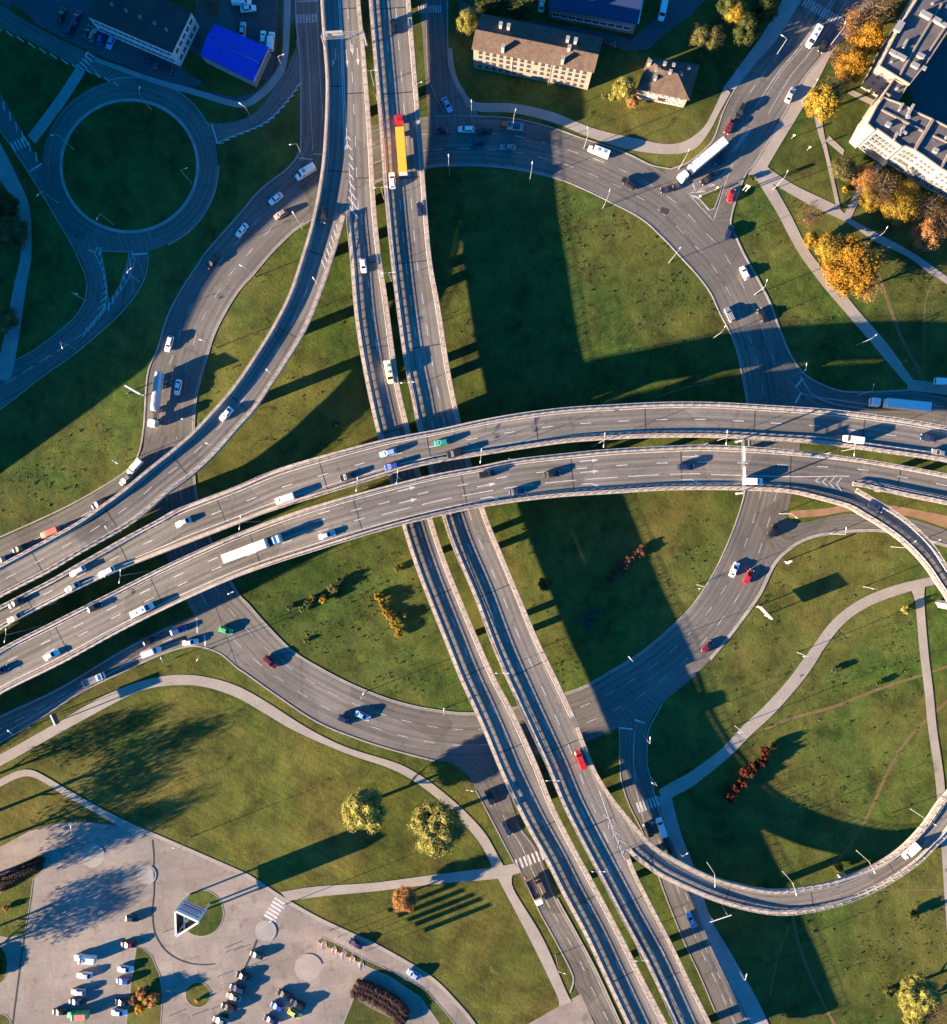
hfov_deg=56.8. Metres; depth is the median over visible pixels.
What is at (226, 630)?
car
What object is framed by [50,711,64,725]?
billboard
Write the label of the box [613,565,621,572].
shrub
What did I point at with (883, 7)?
thinning tree
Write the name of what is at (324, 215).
car
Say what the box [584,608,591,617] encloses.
shrub
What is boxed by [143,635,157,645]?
car
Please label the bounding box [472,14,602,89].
apartment house
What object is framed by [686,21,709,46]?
broadleaf tree
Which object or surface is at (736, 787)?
shrub
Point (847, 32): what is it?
thinning tree
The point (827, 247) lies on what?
broadleaf tree
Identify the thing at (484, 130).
car
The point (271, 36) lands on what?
van
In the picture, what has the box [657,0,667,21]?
van
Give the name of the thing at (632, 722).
road
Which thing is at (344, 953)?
flagpole
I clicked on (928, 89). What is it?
courtyard
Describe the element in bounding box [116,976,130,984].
car
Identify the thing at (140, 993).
bush
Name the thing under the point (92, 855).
paved circle
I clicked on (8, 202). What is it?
broadleaf tree
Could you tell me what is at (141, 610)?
minibus
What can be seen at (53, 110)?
footpath
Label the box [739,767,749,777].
shrub
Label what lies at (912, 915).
bush
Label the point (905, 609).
bush
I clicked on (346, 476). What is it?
car
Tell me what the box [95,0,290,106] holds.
footpath
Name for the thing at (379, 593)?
shrub
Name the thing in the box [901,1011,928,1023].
broadleaf tree
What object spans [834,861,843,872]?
bush
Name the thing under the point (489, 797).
car
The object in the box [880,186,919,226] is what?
broadleaf tree
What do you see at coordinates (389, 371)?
minibus
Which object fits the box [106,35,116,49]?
car
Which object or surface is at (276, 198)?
car
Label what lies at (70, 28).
car
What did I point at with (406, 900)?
broadleaf tree
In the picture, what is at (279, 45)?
verge
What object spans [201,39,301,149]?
connecting road
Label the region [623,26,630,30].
window
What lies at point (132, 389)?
billboard
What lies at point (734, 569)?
car
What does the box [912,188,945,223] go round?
thinning tree
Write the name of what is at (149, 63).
car
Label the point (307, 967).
paved circle
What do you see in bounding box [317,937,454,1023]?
grass island
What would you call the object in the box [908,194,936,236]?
dirt trail
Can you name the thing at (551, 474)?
car
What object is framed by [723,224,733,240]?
car
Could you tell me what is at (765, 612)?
billboard
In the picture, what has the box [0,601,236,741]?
approach road
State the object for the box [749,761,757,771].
shrub
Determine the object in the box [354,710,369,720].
car
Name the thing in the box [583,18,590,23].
window
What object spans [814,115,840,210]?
footpath
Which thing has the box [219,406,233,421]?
car
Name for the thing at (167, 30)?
white building
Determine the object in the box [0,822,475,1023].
paved square
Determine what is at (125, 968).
car
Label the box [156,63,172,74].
car
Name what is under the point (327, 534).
car
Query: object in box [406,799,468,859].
willow tree
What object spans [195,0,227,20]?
thinning tree
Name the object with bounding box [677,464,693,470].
car
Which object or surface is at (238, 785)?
lawn
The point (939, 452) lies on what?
car
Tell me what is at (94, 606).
car
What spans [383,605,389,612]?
shrub
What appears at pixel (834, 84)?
thinning tree
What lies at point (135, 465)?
van
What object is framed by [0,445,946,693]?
overpass
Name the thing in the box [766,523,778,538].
car
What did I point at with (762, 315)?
car
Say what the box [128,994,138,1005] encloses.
bush
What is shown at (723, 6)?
broadleaf tree
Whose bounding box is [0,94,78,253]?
road
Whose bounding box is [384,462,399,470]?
car
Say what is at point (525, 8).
broadleaf tree
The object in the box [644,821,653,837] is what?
car
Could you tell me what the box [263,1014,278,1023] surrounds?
car
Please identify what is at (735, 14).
broadleaf tree
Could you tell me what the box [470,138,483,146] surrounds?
car
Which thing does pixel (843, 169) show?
broadleaf tree
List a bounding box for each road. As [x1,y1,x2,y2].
[0,0,301,556]
[0,4,164,89]
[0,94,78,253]
[0,115,946,761]
[0,130,157,408]
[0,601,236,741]
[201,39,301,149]
[418,0,482,132]
[447,759,621,1023]
[609,686,749,1023]
[758,506,946,592]
[778,348,946,449]
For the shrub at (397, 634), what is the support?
on the ground at (126, 164)
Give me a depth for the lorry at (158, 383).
251.78 m
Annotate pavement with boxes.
[657,795,768,1023]
[723,0,799,88]
[748,0,872,180]
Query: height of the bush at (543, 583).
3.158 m
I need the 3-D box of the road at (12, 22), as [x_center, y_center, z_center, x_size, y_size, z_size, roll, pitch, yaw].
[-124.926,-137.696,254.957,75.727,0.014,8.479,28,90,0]
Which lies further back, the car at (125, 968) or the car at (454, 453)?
the car at (125, 968)
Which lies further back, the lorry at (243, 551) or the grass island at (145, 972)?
the grass island at (145, 972)
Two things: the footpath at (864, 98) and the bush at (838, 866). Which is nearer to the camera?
the bush at (838, 866)
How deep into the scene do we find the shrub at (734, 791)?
252.77 m
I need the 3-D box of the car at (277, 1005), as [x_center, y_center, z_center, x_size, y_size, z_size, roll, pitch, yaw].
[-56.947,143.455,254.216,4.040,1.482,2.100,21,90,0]
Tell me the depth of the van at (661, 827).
252.91 m
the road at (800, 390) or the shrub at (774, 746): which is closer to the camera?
the shrub at (774, 746)
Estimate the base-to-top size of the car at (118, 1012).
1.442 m
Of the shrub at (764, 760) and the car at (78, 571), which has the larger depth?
the shrub at (764, 760)
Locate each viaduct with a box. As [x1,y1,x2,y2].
[338,0,666,1023]
[369,0,711,1023]
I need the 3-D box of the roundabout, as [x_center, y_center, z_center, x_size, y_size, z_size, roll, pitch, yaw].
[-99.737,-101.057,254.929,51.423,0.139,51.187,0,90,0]
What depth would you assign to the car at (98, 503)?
253.71 m
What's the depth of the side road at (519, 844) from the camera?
254.94 m
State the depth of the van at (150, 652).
252.87 m
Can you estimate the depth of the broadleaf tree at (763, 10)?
249.10 m
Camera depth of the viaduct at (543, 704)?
247.30 m
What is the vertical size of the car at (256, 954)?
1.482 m
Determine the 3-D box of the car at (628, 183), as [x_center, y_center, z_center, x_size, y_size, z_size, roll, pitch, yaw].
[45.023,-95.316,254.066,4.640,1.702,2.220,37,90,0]
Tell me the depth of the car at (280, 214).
253.84 m
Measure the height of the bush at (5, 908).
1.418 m
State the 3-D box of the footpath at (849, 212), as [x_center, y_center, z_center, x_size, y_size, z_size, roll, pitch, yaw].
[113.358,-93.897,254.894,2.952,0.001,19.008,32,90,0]
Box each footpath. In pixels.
[0,143,31,380]
[0,675,502,866]
[0,769,146,838]
[28,68,84,143]
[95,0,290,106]
[281,863,520,900]
[448,48,730,153]
[496,873,571,1006]
[659,577,934,797]
[755,168,912,384]
[763,165,946,283]
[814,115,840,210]
[826,136,843,154]
[844,162,882,218]
[848,90,873,104]
[907,379,946,394]
[909,583,946,922]
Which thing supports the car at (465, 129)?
on the ring road at (722, 605)
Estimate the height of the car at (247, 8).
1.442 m
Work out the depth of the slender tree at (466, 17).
246.68 m
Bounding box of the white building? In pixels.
[86,0,198,65]
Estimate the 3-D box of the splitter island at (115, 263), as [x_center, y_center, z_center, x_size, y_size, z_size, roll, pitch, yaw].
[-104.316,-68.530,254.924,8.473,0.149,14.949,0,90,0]
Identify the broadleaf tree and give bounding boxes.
[0,187,19,216]
[0,212,29,252]
[0,305,18,335]
[392,885,419,912]
[474,0,503,15]
[503,0,539,21]
[625,94,638,108]
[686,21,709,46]
[702,25,725,51]
[716,0,747,22]
[723,2,748,25]
[750,0,780,23]
[803,230,818,249]
[813,230,846,264]
[818,233,886,297]
[830,155,857,183]
[833,47,872,84]
[844,9,868,29]
[847,17,888,56]
[851,161,876,190]
[857,182,884,212]
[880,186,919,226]
[895,970,943,1021]
[897,178,919,197]
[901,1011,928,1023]
[912,216,943,251]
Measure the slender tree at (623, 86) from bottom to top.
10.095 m
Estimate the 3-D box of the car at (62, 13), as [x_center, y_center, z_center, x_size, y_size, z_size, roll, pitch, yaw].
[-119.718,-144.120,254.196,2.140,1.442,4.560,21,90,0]
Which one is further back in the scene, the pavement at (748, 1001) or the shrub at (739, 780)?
the pavement at (748, 1001)
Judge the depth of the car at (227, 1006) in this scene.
253.78 m
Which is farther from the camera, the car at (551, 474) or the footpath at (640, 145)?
the footpath at (640, 145)
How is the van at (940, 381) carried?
on the footpath at (922, 386)
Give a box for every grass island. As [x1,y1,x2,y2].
[0,864,43,937]
[0,946,7,983]
[0,1013,11,1023]
[126,947,162,1023]
[182,889,223,936]
[185,982,210,1007]
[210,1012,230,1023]
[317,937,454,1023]
[343,998,409,1023]
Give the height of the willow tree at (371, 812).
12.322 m
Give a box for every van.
[40,526,59,537]
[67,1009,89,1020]
[74,953,96,964]
[127,458,143,474]
[140,646,161,658]
[231,0,251,6]
[266,32,275,51]
[275,492,295,503]
[295,162,316,180]
[574,749,587,769]
[655,817,667,837]
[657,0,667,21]
[742,477,762,484]
[842,435,864,443]
[901,842,921,858]
[933,377,946,384]
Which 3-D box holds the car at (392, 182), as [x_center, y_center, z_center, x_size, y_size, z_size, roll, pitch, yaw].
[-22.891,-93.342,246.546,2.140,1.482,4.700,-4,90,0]
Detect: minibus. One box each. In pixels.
[129,602,154,618]
[384,360,393,383]
[587,145,610,158]
[805,24,823,48]
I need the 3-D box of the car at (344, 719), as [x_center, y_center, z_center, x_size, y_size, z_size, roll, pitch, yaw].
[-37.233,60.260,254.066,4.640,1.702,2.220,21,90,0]
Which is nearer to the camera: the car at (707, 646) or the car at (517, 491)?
the car at (517, 491)
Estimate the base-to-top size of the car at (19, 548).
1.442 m
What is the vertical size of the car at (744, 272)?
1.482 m
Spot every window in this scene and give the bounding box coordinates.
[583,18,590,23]
[591,20,598,24]
[599,21,606,26]
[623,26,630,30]
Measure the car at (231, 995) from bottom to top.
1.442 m
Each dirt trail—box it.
[86,409,129,461]
[657,382,714,396]
[762,665,946,731]
[770,924,789,995]
[791,914,834,1023]
[828,700,946,868]
[864,240,925,380]
[881,889,943,890]
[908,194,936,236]
[924,277,936,355]
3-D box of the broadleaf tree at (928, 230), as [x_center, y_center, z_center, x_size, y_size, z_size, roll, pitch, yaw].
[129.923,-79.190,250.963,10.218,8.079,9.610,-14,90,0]
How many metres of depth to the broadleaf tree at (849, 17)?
248.72 m
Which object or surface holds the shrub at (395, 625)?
on the ground at (126, 164)
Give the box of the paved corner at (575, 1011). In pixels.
[529,994,593,1023]
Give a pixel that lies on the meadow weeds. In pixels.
(582, 553)
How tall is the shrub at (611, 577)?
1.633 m
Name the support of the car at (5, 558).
on the slip road at (157, 446)
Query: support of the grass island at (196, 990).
on the paved square at (77, 905)
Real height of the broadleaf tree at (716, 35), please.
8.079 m
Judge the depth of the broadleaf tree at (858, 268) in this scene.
246.24 m
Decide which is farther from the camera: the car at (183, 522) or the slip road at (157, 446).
the slip road at (157, 446)
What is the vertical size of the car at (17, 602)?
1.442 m
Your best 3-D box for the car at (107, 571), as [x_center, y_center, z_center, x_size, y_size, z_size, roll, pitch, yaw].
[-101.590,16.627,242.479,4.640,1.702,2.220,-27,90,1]
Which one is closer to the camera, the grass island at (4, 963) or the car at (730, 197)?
the car at (730, 197)
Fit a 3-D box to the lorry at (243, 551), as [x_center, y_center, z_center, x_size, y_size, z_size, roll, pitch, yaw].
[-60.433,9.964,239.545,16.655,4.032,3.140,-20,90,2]
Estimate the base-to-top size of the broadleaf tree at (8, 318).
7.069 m
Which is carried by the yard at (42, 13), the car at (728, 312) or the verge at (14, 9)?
the verge at (14, 9)
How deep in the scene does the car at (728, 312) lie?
253.61 m
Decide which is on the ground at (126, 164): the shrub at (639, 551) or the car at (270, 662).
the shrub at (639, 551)
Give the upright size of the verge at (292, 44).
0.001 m
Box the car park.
[189,0,293,80]
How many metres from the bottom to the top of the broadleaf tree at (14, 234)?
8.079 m
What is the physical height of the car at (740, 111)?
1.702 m
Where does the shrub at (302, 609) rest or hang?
on the ground at (126, 164)
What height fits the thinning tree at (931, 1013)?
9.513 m
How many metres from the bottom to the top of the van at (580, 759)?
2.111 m
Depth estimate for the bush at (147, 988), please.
253.47 m
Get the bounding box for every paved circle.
[80,843,103,867]
[137,865,155,884]
[255,921,275,941]
[295,954,321,980]
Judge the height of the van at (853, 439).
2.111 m
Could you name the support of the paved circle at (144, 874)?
on the paved square at (77, 905)
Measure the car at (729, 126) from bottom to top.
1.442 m
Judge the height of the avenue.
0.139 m
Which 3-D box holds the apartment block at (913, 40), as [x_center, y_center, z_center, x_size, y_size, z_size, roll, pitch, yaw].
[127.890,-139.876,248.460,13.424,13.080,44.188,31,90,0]
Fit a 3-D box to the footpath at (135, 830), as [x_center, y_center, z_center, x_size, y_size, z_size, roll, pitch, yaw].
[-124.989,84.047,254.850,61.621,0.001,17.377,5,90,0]
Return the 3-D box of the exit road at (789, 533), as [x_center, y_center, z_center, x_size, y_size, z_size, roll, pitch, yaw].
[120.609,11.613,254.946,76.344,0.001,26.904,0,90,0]
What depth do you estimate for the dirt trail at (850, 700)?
254.99 m
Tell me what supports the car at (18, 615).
on the overpass at (311, 478)
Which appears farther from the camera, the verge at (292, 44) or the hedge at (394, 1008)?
the verge at (292, 44)
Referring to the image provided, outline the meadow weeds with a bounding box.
[0,173,946,1023]
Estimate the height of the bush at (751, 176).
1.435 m
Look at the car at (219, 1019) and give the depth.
254.03 m
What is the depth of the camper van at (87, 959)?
252.66 m
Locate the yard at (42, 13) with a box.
[0,0,294,100]
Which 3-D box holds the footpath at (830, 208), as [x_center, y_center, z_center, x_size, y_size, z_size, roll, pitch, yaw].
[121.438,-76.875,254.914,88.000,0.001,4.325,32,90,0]
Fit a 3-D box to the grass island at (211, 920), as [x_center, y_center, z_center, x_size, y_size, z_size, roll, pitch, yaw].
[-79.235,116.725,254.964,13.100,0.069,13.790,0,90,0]
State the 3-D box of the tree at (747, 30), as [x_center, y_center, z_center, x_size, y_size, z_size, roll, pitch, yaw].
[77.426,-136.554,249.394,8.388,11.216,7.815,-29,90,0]
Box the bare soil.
[788,505,946,527]
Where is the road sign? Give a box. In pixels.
[707,905,731,922]
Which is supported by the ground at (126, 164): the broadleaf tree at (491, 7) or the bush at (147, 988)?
the broadleaf tree at (491, 7)
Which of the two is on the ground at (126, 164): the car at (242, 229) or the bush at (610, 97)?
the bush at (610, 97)
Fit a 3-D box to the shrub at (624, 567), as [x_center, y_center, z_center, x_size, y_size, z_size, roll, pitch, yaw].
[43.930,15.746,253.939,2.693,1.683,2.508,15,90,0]
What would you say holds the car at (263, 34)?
on the car park
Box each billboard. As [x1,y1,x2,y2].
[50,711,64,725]
[125,385,145,395]
[174,894,209,936]
[756,606,772,619]
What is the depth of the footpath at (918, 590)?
254.87 m
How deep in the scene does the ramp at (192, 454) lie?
245.58 m
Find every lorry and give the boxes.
[81,672,105,686]
[146,371,164,427]
[221,533,282,563]
[393,114,407,175]
[500,119,523,131]
[525,876,544,906]
[677,136,728,183]
[868,396,931,411]
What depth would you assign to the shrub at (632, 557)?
253.61 m
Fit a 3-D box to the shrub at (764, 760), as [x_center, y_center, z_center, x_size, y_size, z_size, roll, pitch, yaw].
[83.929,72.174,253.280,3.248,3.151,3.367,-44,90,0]
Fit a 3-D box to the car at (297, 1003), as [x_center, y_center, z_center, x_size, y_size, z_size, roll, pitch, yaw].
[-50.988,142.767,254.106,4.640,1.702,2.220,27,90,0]
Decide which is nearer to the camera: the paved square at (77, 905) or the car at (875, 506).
the car at (875, 506)
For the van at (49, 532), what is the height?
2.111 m
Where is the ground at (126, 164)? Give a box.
[0,0,946,1023]
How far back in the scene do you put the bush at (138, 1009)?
253.18 m
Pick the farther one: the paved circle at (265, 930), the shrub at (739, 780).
the paved circle at (265, 930)
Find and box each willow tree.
[340,787,388,833]
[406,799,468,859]
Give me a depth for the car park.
254.97 m
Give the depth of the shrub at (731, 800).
253.24 m
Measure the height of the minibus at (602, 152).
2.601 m
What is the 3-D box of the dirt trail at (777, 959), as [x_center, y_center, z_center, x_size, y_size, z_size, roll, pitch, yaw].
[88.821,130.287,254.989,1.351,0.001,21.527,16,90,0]
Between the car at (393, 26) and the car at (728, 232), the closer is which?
the car at (393, 26)
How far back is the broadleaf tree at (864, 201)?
251.16 m
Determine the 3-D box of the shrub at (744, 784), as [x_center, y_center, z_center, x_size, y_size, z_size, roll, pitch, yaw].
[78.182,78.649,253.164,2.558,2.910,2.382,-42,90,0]
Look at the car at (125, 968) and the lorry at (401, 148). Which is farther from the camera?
the car at (125, 968)
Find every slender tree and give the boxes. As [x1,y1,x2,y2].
[456,7,476,36]
[611,75,635,100]
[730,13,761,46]
[801,83,843,122]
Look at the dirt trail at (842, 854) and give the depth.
254.99 m
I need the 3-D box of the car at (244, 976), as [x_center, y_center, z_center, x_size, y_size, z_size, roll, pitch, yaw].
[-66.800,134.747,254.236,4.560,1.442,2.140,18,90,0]
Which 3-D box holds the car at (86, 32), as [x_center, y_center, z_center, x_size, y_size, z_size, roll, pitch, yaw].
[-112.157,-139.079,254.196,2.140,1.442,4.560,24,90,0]
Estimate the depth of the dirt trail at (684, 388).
254.99 m
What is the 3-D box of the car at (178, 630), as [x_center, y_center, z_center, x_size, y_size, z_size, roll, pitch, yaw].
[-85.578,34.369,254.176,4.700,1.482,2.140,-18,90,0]
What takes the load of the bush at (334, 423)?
on the ground at (126, 164)
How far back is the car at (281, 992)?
254.03 m
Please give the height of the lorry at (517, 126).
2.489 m
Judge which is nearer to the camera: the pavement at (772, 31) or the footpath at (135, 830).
the footpath at (135, 830)
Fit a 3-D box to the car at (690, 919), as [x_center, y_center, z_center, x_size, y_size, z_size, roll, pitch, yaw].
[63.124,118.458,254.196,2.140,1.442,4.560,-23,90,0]
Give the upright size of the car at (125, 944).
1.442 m
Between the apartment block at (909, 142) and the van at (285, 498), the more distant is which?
the apartment block at (909, 142)
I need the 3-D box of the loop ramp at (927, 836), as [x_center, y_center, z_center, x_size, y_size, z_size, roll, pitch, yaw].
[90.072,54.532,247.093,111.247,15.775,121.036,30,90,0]
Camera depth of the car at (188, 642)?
253.97 m
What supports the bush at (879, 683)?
on the ground at (126, 164)
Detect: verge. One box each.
[10,4,34,23]
[194,76,248,97]
[273,0,281,74]
[286,22,295,70]
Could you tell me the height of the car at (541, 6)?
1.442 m
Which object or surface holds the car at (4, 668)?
on the overpass at (73, 634)
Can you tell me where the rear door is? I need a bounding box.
[399,172,406,175]
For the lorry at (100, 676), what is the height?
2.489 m
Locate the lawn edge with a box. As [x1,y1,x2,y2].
[0,649,489,821]
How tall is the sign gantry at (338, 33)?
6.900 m
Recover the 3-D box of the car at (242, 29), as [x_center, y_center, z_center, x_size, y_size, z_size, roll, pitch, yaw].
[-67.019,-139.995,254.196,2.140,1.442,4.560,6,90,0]
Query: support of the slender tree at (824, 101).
on the ground at (126, 164)
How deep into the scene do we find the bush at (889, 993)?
253.39 m
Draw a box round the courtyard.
[909,39,946,124]
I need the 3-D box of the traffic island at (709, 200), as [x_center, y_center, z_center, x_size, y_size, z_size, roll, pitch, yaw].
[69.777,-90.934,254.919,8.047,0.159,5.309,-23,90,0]
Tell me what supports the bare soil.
on the ground at (126, 164)
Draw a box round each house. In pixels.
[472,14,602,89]
[636,57,699,106]
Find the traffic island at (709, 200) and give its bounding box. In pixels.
[697,186,721,209]
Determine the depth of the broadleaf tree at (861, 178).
251.45 m
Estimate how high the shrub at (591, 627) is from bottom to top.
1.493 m
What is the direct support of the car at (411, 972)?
on the paved square at (77, 905)
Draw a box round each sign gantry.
[321,30,367,47]
[735,439,745,494]
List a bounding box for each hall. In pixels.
[201,24,270,87]
[548,0,642,33]
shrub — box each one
[298,606,305,612]
[319,597,326,603]
[327,583,338,593]
[336,578,343,584]
[374,591,381,596]
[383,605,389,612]
[391,620,397,627]
[394,630,402,637]
[577,613,592,626]
[582,619,595,632]
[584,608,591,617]
[590,604,601,618]
[590,609,601,619]
[606,573,616,581]
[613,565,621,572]
[621,563,628,569]
[623,555,631,563]
[625,552,634,561]
[629,550,637,558]
[636,547,644,558]
[638,544,647,552]
[725,789,735,798]
[725,796,734,804]
[729,788,739,796]
[731,783,740,792]
[736,777,742,786]
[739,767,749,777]
[740,779,747,787]
[743,766,755,777]
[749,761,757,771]
[759,746,769,755]
[759,756,767,766]
[770,743,777,748]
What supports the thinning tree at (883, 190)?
on the ground at (126, 164)
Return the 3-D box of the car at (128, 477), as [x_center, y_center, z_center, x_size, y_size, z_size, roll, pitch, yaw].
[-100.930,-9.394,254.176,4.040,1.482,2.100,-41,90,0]
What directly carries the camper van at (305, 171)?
on the side street
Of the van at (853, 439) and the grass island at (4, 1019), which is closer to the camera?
the van at (853, 439)
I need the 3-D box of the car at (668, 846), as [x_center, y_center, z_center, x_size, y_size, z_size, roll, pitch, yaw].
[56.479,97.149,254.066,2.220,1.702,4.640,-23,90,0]
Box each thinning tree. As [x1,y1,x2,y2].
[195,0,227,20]
[796,197,828,230]
[819,69,853,100]
[828,41,859,71]
[838,3,875,46]
[851,0,899,26]
[851,271,887,302]
[859,166,901,207]
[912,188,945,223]
[921,993,946,1023]
[925,206,946,240]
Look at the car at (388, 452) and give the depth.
239.34 m
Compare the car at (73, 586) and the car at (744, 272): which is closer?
the car at (73, 586)
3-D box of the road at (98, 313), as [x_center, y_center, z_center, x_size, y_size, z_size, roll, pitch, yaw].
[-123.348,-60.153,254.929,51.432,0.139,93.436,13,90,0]
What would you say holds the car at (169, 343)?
on the ring road at (722, 605)
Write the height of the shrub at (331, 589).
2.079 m
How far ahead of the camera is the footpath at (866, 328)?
254.91 m
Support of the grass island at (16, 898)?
on the paved square at (77, 905)
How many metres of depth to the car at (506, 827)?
253.96 m
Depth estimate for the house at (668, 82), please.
248.41 m
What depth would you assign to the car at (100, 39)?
253.80 m
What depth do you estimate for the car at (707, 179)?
253.98 m
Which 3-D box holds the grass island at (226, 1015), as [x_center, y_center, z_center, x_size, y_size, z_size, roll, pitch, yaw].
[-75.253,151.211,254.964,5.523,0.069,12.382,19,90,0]
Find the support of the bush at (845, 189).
on the ground at (126, 164)
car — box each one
[0,554,11,563]
[0,665,9,674]
[7,612,23,623]
[8,597,24,608]
[12,543,28,552]
[43,649,59,660]
[52,1007,68,1015]
[56,7,66,23]
[64,21,75,37]
[64,581,80,592]
[69,565,86,576]
[69,997,84,1005]
[71,10,81,25]
[71,988,85,995]
[77,971,92,979]
[82,25,92,40]
[87,28,98,42]
[87,601,102,612]
[91,497,106,508]
[96,32,106,44]
[98,566,115,577]
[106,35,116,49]
[111,1008,127,1016]
[115,998,130,1005]
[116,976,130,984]
[118,965,133,972]
[119,473,132,485]
[121,940,136,948]
[125,914,139,921]
[141,57,157,68]
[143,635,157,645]
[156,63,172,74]
[164,335,173,351]
[170,626,186,634]
[173,379,181,394]
[175,517,191,527]
[182,638,198,645]
[205,254,218,268]
[212,1015,228,1023]
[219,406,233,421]
[219,626,232,634]
[221,1001,237,1012]
[226,991,241,1001]
[230,982,245,993]
[235,223,248,237]
[235,971,251,980]
[239,22,246,36]
[240,4,255,12]
[250,949,263,959]
[260,31,266,44]
[262,655,277,668]
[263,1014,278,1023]
[268,192,282,204]
[270,1000,284,1011]
[274,208,287,220]
[276,988,292,999]
[287,1007,301,1018]
[290,998,305,1010]
[318,530,335,539]
[320,207,328,223]
[337,714,352,724]
[339,472,355,480]
[348,938,362,949]
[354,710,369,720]
[360,258,366,272]
[379,448,396,457]
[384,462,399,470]
[389,18,396,34]
[389,172,395,188]
[406,968,421,980]
[416,202,423,216]
[434,126,449,134]
[434,438,448,446]
[441,96,452,112]
[446,449,463,457]
[458,126,473,132]
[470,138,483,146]
[475,127,490,134]
[478,470,494,478]
[484,789,494,805]
[500,144,515,151]
[501,820,512,836]
[509,487,525,495]
[538,0,545,12]
[544,470,560,477]
[602,40,615,47]
[621,177,636,190]
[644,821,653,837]
[660,185,675,193]
[662,838,673,854]
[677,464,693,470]
[685,912,695,927]
[700,172,714,185]
[701,640,713,653]
[715,151,727,166]
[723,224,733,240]
[724,119,735,134]
[724,307,735,322]
[726,188,735,202]
[729,562,739,577]
[734,102,746,118]
[739,266,749,279]
[743,569,753,584]
[757,307,768,323]
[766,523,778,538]
[784,87,795,103]
[817,37,829,53]
[867,500,883,512]
[920,433,936,441]
[931,448,946,456]
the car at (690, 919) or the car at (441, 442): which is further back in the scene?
the car at (690, 919)
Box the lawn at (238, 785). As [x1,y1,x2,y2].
[0,687,574,1023]
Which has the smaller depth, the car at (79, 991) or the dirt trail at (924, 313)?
the car at (79, 991)
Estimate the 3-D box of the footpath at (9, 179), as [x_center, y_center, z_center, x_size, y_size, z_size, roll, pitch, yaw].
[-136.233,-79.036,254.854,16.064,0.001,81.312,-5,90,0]
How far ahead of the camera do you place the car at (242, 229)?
253.98 m
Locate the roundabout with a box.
[43,77,218,250]
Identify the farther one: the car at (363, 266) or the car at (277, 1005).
the car at (277, 1005)
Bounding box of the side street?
[252,0,325,223]
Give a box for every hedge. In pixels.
[0,855,44,892]
[348,977,410,1023]
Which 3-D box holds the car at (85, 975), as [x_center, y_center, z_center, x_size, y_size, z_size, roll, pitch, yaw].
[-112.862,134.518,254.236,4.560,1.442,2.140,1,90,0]
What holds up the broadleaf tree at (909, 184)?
on the ground at (126, 164)
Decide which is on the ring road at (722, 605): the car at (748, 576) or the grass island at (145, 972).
the car at (748, 576)
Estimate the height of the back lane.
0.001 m
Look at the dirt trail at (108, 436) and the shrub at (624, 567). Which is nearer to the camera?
the shrub at (624, 567)
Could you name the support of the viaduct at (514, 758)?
on the ground at (126, 164)
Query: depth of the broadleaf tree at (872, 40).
247.16 m
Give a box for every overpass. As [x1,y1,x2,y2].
[0,402,946,630]
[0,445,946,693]
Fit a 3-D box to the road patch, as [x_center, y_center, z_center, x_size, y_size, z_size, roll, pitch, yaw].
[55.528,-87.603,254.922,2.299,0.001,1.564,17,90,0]
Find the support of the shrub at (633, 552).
on the ground at (126, 164)
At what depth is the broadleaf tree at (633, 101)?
252.55 m
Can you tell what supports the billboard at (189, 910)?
on the grass island at (211, 920)
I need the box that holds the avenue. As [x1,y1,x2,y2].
[662,0,862,236]
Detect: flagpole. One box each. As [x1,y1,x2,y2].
[321,932,326,949]
[341,942,346,959]
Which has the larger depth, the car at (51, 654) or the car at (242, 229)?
the car at (242, 229)
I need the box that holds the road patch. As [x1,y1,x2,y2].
[660,207,668,213]
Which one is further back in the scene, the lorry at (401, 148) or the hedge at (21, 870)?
the hedge at (21, 870)
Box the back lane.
[458,0,704,50]
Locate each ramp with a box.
[0,0,348,597]
[573,486,946,915]
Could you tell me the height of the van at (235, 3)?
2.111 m
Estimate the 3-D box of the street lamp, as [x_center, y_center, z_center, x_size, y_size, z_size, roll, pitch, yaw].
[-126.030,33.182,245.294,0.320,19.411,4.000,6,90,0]
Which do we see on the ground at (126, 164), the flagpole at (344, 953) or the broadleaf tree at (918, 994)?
the broadleaf tree at (918, 994)
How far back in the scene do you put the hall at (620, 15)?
249.32 m
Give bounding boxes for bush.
[2,904,9,911]
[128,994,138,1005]
[134,1004,144,1014]
[135,986,146,1000]
[143,992,159,1008]
[144,985,152,994]
[331,420,338,427]
[393,565,400,571]
[537,577,552,591]
[608,93,615,100]
[748,174,754,180]
[830,666,838,673]
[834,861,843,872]
[842,186,847,192]
[875,680,882,686]
[883,988,893,998]
[900,605,909,614]
[907,908,919,921]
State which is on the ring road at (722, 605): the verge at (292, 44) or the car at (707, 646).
the car at (707, 646)
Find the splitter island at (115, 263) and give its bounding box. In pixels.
[101,251,129,301]
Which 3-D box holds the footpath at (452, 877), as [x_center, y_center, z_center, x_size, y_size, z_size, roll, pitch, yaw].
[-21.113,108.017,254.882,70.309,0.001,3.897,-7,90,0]
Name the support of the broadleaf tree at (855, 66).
on the ground at (126, 164)
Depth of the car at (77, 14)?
253.93 m
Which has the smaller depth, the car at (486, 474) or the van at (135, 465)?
the car at (486, 474)
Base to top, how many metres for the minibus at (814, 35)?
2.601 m
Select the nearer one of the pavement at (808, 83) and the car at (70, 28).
the car at (70, 28)
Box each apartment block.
[849,97,946,199]
[860,0,946,96]
[862,79,907,118]

